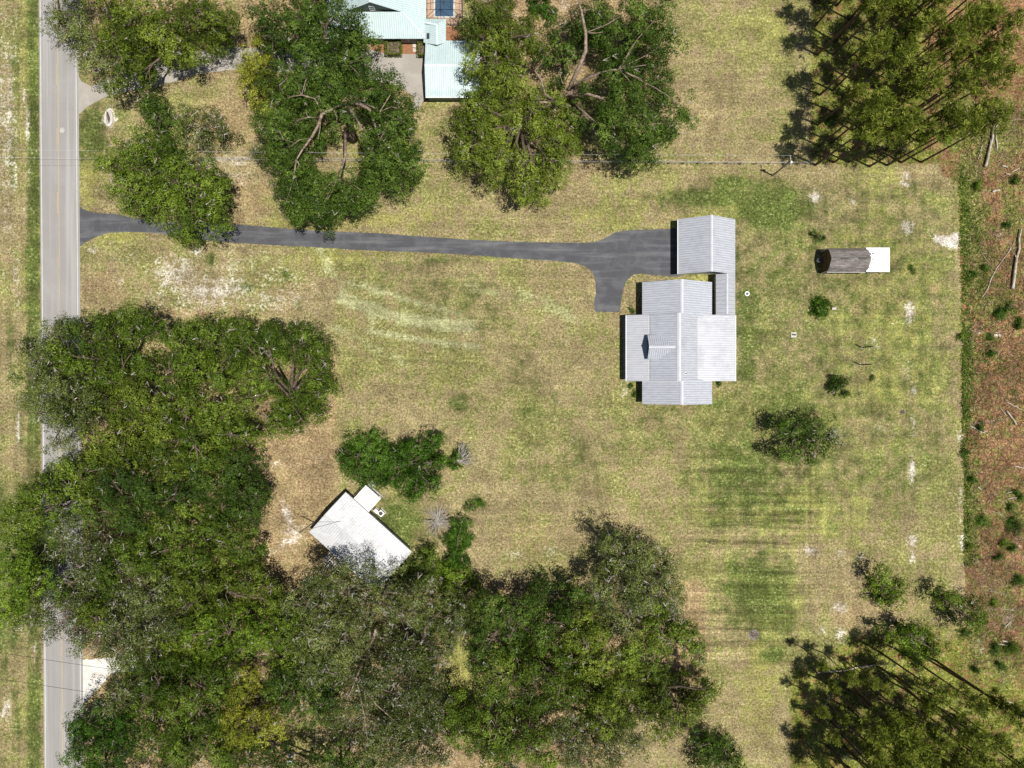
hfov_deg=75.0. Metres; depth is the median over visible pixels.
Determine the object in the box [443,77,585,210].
oak tree
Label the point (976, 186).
shrub
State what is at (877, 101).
pine tree
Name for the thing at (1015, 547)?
shrub
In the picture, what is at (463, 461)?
dead branches
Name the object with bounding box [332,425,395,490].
shrub
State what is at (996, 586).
slash debris
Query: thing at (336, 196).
hollow oak tree
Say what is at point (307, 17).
oak tree
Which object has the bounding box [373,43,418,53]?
mulch bed
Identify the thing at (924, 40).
pine tree
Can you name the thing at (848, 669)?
log
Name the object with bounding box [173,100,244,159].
oak tree
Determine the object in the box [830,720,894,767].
pine tree
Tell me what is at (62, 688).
road cable
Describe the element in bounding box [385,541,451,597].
tree
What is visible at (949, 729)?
pine tree
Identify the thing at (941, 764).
pine tree
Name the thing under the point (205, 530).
oak tree
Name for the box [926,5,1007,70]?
pine tree
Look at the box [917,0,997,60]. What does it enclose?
pine tree
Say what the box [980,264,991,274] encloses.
shrub
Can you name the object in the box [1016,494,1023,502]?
shrub
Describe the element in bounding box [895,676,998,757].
pine tree
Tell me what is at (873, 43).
pine tree
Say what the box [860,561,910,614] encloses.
tree
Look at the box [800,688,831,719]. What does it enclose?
pine tree
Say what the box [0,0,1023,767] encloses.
ground
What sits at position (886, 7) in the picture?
pine tree
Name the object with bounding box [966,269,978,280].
shrub
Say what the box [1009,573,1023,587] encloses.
shrub
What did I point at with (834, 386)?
shrub
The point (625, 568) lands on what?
oak tree
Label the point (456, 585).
tree
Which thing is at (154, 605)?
oak tree
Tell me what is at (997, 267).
log
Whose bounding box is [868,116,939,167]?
pine tree
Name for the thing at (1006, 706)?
pine tree
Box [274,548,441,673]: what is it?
oak tree
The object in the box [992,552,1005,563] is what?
shrub
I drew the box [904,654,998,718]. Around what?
pine tree
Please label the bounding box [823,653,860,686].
pine tree
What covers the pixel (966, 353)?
fence side weeds
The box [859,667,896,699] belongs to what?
pine tree
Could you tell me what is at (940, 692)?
pine tree
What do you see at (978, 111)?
pine tree
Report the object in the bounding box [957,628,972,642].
shrub
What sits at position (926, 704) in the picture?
pine tree
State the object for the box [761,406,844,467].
lone tree
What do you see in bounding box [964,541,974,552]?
shrub
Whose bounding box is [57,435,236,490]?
oak tree
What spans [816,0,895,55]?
pine tree
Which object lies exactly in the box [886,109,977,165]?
pine tree
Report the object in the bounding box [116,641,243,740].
oak tree
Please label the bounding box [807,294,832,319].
shrub
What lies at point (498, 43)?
oak tree
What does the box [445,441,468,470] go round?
shrub
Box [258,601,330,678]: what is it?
oak tree
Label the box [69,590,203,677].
oak tree
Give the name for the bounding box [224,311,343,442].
oak tree
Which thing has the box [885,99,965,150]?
pine tree
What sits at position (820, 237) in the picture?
shrub
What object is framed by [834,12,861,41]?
pine tree
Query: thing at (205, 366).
oak tree
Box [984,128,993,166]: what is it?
log
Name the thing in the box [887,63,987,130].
pine tree
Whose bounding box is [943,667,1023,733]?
pine tree
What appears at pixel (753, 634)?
fire pit
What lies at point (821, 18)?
pine tree
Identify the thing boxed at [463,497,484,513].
shrub
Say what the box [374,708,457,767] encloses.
oak tree
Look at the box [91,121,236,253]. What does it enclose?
oak tree
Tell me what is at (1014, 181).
shrub
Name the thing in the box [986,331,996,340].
shrub
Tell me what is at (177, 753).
oak tree
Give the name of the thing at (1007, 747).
pine tree
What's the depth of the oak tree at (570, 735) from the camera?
115.71 m
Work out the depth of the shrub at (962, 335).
124.28 m
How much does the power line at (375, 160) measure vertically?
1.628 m
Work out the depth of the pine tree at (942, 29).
109.62 m
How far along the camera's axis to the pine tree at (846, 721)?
115.50 m
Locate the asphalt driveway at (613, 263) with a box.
[80,207,684,311]
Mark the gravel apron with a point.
(95, 673)
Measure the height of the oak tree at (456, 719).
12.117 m
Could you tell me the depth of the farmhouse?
121.27 m
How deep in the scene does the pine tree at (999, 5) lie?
107.05 m
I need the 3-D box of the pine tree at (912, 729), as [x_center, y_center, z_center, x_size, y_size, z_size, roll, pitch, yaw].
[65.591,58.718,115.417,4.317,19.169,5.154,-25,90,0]
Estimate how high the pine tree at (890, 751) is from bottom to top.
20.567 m
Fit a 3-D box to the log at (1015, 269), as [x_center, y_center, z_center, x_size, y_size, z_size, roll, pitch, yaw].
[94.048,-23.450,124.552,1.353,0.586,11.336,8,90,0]
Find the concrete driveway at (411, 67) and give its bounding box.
[79,47,425,113]
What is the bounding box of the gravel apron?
[83,657,159,702]
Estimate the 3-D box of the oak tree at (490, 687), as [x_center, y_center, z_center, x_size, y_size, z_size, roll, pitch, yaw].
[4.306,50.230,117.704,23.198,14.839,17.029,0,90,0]
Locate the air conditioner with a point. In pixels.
(381, 512)
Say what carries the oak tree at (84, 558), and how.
on the ground
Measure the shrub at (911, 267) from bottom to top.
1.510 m
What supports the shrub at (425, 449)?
on the ground
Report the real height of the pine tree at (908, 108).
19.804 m
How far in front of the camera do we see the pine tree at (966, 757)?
110.73 m
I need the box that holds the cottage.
[310,484,411,588]
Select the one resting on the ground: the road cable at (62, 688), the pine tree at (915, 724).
the pine tree at (915, 724)
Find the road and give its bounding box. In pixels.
[39,0,83,767]
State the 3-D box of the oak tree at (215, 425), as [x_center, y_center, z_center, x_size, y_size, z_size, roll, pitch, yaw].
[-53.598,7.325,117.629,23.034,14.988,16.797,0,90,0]
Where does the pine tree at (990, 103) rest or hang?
on the ground
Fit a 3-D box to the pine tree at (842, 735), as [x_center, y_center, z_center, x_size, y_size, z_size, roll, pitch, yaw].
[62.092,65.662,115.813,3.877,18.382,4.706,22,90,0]
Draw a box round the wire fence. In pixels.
[200,157,813,164]
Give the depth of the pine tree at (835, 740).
115.72 m
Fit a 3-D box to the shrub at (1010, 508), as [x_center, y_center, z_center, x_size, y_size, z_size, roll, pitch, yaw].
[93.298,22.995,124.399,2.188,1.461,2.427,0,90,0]
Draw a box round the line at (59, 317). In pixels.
[56,9,62,753]
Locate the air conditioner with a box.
[377,508,385,516]
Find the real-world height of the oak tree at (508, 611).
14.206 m
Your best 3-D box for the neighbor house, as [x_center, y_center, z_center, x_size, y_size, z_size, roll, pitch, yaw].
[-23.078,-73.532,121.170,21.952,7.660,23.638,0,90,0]
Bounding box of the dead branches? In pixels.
[457,440,477,468]
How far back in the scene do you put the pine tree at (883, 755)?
109.34 m
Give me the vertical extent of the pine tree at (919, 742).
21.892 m
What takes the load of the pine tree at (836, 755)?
on the ground
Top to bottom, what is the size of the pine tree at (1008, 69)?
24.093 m
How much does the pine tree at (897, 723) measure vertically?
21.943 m
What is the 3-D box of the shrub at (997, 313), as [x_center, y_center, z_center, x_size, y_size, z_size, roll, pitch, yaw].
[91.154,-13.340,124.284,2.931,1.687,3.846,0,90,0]
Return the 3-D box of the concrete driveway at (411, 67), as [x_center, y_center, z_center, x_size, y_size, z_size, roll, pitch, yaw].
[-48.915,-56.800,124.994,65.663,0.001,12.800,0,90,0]
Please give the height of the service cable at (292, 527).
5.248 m
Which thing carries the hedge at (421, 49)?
on the mulch bed at (407, 48)
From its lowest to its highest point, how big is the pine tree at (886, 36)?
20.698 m
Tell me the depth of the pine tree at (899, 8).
109.52 m
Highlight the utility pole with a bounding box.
[772,155,792,175]
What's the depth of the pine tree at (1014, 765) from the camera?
110.42 m
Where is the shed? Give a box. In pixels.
[821,248,889,273]
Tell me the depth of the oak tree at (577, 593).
118.66 m
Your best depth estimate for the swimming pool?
124.95 m
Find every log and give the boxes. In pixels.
[816,664,877,673]
[981,240,1016,298]
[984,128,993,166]
[1006,410,1016,424]
[1011,229,1021,288]
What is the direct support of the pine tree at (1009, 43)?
on the ground
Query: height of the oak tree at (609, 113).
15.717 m
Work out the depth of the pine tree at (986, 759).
108.98 m
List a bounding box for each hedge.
[384,39,402,57]
[417,40,424,58]
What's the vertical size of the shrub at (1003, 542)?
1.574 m
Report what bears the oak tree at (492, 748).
on the ground
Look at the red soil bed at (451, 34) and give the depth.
125.00 m
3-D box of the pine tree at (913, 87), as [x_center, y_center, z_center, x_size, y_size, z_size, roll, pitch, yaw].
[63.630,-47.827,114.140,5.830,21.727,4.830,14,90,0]
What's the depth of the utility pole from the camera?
118.90 m
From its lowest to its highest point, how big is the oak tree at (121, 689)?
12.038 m
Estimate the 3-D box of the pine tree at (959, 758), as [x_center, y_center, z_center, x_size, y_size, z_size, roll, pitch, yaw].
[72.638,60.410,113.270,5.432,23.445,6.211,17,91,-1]
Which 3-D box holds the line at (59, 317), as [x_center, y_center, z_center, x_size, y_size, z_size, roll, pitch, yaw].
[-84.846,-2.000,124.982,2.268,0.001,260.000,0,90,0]
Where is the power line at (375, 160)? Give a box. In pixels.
[0,150,787,162]
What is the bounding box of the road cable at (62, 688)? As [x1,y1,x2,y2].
[1,679,150,702]
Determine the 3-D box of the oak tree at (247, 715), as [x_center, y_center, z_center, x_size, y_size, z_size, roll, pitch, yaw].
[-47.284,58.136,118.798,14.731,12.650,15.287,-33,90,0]
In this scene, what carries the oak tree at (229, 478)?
on the ground
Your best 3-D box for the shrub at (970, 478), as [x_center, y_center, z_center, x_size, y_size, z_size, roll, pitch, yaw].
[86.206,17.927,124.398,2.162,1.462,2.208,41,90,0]
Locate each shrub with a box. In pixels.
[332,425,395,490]
[373,429,449,504]
[437,515,476,572]
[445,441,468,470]
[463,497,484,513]
[525,0,557,27]
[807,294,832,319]
[809,228,825,243]
[825,114,837,126]
[825,373,851,398]
[907,264,917,275]
[939,136,952,144]
[955,333,969,341]
[957,448,971,457]
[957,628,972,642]
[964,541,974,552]
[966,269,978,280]
[967,474,977,483]
[969,662,980,673]
[971,180,982,191]
[974,513,993,526]
[975,420,986,432]
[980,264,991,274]
[985,345,997,356]
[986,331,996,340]
[987,640,1002,657]
[989,598,1000,608]
[992,304,1007,322]
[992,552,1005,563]
[994,660,1008,673]
[999,537,1011,547]
[1001,637,1023,655]
[1002,218,1013,228]
[1003,300,1013,312]
[1004,511,1023,536]
[1005,500,1016,512]
[1006,543,1019,554]
[1008,172,1022,184]
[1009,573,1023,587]
[1011,488,1022,495]
[1012,316,1023,330]
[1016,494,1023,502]
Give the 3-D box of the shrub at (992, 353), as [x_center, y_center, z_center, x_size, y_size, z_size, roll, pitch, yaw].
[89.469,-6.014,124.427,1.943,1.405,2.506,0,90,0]
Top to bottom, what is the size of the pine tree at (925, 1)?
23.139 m
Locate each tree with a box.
[0,449,109,549]
[0,523,75,631]
[5,311,108,455]
[10,514,150,677]
[29,0,122,80]
[40,298,164,398]
[55,688,157,767]
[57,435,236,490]
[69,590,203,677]
[76,446,208,541]
[77,367,197,468]
[81,0,177,99]
[86,531,210,602]
[86,658,158,727]
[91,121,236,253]
[93,544,198,665]
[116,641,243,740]
[128,492,269,581]
[130,0,244,98]
[131,87,187,144]
[131,705,264,767]
[133,307,253,406]
[146,378,267,475]
[158,439,275,536]
[162,545,291,634]
[166,589,289,670]
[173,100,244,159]
[214,660,291,754]
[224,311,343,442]
[233,33,282,120]
[238,731,398,767]
[239,0,385,79]
[246,51,431,239]
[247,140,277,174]
[252,41,392,119]
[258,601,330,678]
[258,660,346,732]
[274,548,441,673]
[287,628,446,765]
[302,558,474,663]
[343,584,462,722]
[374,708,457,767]
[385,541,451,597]
[432,682,481,751]
[433,560,483,620]
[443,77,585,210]
[453,0,552,110]
[461,576,573,674]
[462,687,561,767]
[470,627,600,723]
[527,567,602,630]
[529,0,702,175]
[545,697,651,767]
[555,602,650,742]
[582,526,689,643]
[612,596,711,680]
[612,660,723,749]
[684,726,747,767]
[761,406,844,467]
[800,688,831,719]
[800,736,831,767]
[802,647,830,671]
[808,712,842,746]
[810,666,841,696]
[814,0,837,26]
[814,106,891,165]
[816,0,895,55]
[817,82,869,125]
[818,86,887,146]
[818,693,853,726]
[819,29,888,95]
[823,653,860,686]
[825,682,897,752]
[827,744,847,767]
[828,704,889,767]
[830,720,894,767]
[831,27,897,91]
[831,86,898,143]
[832,0,909,55]
[833,112,904,162]
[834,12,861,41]
[834,41,916,113]
[838,672,915,746]
[840,733,877,767]
[842,658,880,690]
[843,745,865,767]
[848,7,859,19]
[848,108,925,162]
[848,689,931,756]
[848,707,920,767]
[848,725,902,767]
[849,100,922,149]
[851,0,920,56]
[851,12,933,79]
[852,67,927,131]
[858,718,913,766]
[859,31,923,86]
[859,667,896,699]
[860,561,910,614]
[860,694,932,759]
[867,6,948,76]
[867,702,946,767]
[868,0,952,62]
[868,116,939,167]
[868,683,929,736]
[872,64,954,125]
[872,613,951,669]
[877,0,927,33]
[877,715,948,767]
[879,651,958,706]
[880,667,941,717]
[884,46,939,93]
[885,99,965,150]
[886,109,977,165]
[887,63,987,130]
[887,695,958,753]
[888,14,963,78]
[890,2,923,33]
[890,19,968,91]
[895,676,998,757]
[897,707,985,767]
[900,0,989,76]
[900,33,977,96]
[900,105,988,163]
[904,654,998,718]
[905,689,981,747]
[906,50,1011,122]
[911,721,976,767]
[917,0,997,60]
[917,55,1023,124]
[918,44,1003,107]
[920,0,1002,43]
[920,104,1016,162]
[920,710,996,767]
[921,95,1004,142]
[923,746,965,767]
[925,33,999,90]
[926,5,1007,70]
[926,578,990,642]
[926,724,1004,767]
[927,1,1009,63]
[928,0,966,32]
[928,28,1022,101]
[931,693,1017,754]
[932,6,1023,79]
[934,659,1023,718]
[942,730,1008,767]
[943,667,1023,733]
[953,714,1023,767]
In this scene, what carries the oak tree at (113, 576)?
on the ground
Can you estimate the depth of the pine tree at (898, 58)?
105.16 m
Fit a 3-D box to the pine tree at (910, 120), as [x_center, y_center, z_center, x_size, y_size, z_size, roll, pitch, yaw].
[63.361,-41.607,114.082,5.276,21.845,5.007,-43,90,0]
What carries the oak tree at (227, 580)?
on the ground
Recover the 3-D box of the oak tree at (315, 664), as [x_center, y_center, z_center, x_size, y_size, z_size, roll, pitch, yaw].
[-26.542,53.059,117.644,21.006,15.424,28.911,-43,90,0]
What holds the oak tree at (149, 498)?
on the ground
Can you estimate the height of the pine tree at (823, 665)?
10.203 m
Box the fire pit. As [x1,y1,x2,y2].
[749,629,758,639]
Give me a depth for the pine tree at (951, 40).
105.93 m
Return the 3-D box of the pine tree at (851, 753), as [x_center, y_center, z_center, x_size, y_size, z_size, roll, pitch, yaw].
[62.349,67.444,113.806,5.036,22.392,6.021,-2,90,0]
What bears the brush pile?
on the ground
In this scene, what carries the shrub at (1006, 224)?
on the ground
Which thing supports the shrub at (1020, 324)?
on the ground
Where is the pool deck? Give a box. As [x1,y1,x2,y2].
[426,0,462,26]
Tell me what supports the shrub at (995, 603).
on the ground
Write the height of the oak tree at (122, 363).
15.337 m
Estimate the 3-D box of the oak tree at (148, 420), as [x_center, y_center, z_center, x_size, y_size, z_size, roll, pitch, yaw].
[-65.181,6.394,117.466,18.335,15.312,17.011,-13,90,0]
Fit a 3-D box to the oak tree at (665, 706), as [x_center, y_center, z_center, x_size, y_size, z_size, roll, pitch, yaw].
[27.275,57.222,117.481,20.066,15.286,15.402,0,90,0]
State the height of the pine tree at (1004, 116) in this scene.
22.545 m
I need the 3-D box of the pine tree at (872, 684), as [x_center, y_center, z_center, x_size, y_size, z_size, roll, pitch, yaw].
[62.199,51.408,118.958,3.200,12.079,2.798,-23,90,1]
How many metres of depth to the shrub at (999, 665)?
124.60 m
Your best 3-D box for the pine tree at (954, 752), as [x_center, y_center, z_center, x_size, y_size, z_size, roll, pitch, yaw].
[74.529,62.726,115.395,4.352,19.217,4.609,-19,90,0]
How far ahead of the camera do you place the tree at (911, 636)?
120.42 m
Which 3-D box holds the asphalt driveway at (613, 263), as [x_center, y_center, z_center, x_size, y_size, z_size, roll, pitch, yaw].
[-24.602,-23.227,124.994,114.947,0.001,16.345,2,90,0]
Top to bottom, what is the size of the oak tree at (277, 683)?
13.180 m
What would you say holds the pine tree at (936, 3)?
on the ground
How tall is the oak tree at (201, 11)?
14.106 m
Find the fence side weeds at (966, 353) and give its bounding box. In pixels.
[958,163,982,566]
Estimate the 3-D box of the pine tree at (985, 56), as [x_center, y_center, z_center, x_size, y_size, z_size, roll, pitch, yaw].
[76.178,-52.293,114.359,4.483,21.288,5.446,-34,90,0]
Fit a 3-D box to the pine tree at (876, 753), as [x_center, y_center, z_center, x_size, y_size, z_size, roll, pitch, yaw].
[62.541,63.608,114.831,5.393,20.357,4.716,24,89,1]
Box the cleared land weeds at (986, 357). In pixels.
[962,104,1023,670]
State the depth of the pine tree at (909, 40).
107.62 m
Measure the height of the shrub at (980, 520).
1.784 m
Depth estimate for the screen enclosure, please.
122.25 m
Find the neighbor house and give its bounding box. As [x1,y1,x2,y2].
[326,0,445,44]
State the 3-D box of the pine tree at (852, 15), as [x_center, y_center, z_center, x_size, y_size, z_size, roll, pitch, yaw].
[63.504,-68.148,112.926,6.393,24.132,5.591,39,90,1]
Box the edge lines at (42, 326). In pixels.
[40,0,80,767]
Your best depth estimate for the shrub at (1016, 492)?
124.20 m
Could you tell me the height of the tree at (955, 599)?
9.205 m
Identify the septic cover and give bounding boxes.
[791,332,796,336]
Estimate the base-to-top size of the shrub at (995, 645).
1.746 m
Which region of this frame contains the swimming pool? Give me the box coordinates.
[434,0,454,17]
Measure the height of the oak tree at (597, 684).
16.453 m
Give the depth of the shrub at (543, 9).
124.39 m
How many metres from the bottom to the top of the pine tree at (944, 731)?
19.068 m
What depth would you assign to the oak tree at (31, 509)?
115.56 m
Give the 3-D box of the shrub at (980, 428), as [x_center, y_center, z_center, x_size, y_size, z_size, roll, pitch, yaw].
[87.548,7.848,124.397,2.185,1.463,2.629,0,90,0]
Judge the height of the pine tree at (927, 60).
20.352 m
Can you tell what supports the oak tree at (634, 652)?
on the ground
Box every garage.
[425,40,479,100]
[677,215,734,273]
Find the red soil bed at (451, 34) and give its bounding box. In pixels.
[446,26,470,40]
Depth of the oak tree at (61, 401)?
113.83 m
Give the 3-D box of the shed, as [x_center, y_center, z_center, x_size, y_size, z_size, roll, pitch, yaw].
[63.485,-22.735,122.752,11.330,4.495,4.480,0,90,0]
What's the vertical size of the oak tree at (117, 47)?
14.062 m
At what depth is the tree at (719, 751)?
121.02 m
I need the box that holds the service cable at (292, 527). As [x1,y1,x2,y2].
[253,502,339,531]
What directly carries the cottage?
on the ground
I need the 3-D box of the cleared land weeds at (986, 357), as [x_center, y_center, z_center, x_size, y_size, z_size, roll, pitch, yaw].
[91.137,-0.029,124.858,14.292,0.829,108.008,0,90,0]
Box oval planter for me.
[104,109,113,126]
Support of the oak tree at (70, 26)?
on the ground
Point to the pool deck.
(430, 9)
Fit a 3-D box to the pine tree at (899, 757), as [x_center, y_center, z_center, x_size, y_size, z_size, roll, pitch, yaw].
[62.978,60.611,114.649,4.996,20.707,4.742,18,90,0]
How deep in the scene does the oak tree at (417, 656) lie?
115.02 m
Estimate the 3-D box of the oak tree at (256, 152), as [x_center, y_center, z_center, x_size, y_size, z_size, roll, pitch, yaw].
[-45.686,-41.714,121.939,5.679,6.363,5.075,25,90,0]
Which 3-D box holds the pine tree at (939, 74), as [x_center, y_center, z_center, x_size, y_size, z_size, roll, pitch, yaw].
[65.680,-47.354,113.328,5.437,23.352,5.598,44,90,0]
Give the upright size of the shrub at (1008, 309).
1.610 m
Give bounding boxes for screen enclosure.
[426,0,462,25]
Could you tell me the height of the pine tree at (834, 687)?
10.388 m
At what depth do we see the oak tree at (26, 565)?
115.94 m
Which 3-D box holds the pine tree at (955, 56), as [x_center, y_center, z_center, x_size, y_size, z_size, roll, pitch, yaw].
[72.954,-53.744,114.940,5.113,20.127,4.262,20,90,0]
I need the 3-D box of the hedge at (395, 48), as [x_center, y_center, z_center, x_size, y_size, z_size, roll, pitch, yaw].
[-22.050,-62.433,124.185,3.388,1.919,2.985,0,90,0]
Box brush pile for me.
[424,505,456,537]
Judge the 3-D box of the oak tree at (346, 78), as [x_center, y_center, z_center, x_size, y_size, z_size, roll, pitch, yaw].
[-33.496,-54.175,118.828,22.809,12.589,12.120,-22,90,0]
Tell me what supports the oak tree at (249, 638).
on the ground
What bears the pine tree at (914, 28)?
on the ground
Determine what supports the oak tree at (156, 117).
on the ground
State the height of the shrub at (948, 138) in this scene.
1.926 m
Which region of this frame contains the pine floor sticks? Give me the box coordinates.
[815,3,1019,759]
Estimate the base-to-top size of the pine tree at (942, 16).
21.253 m
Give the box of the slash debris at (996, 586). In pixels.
[957,102,1023,684]
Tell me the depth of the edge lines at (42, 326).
124.98 m
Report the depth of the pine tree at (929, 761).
105.70 m
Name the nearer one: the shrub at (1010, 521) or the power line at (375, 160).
the power line at (375, 160)
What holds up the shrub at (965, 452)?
on the ground
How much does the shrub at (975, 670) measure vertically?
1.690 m
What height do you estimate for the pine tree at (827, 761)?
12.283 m
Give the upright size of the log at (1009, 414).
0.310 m
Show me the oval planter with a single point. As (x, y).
(108, 117)
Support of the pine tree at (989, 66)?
on the ground
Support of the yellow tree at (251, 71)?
on the ground
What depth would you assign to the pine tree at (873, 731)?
107.35 m
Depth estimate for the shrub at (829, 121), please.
124.44 m
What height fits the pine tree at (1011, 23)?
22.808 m
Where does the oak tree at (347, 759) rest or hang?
on the ground
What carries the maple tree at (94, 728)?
on the ground
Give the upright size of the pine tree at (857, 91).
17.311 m
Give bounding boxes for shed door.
[821,253,825,269]
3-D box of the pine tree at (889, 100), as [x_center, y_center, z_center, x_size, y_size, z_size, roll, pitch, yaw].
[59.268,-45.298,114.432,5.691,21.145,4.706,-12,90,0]
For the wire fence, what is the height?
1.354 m
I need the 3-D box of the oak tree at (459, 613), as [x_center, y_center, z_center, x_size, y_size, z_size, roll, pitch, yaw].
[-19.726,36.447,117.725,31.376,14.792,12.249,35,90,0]
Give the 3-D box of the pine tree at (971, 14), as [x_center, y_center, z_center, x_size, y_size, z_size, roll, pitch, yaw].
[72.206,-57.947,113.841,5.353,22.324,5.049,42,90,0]
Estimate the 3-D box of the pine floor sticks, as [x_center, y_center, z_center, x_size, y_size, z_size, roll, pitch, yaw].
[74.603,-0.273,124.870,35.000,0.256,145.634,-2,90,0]
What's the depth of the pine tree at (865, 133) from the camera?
106.26 m
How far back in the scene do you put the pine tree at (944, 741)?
108.97 m
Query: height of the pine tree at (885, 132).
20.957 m
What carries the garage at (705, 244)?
on the ground
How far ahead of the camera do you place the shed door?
123.82 m
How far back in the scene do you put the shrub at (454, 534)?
123.65 m
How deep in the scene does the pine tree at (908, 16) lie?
117.66 m
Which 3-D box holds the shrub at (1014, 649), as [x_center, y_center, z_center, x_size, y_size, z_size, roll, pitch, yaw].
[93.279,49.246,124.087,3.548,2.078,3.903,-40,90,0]
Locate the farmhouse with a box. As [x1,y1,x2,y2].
[623,273,735,404]
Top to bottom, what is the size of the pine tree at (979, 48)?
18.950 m
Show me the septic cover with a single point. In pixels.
(793, 334)
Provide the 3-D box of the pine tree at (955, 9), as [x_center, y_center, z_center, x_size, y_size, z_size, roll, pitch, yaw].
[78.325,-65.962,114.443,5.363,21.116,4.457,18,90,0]
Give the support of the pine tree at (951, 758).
on the ground

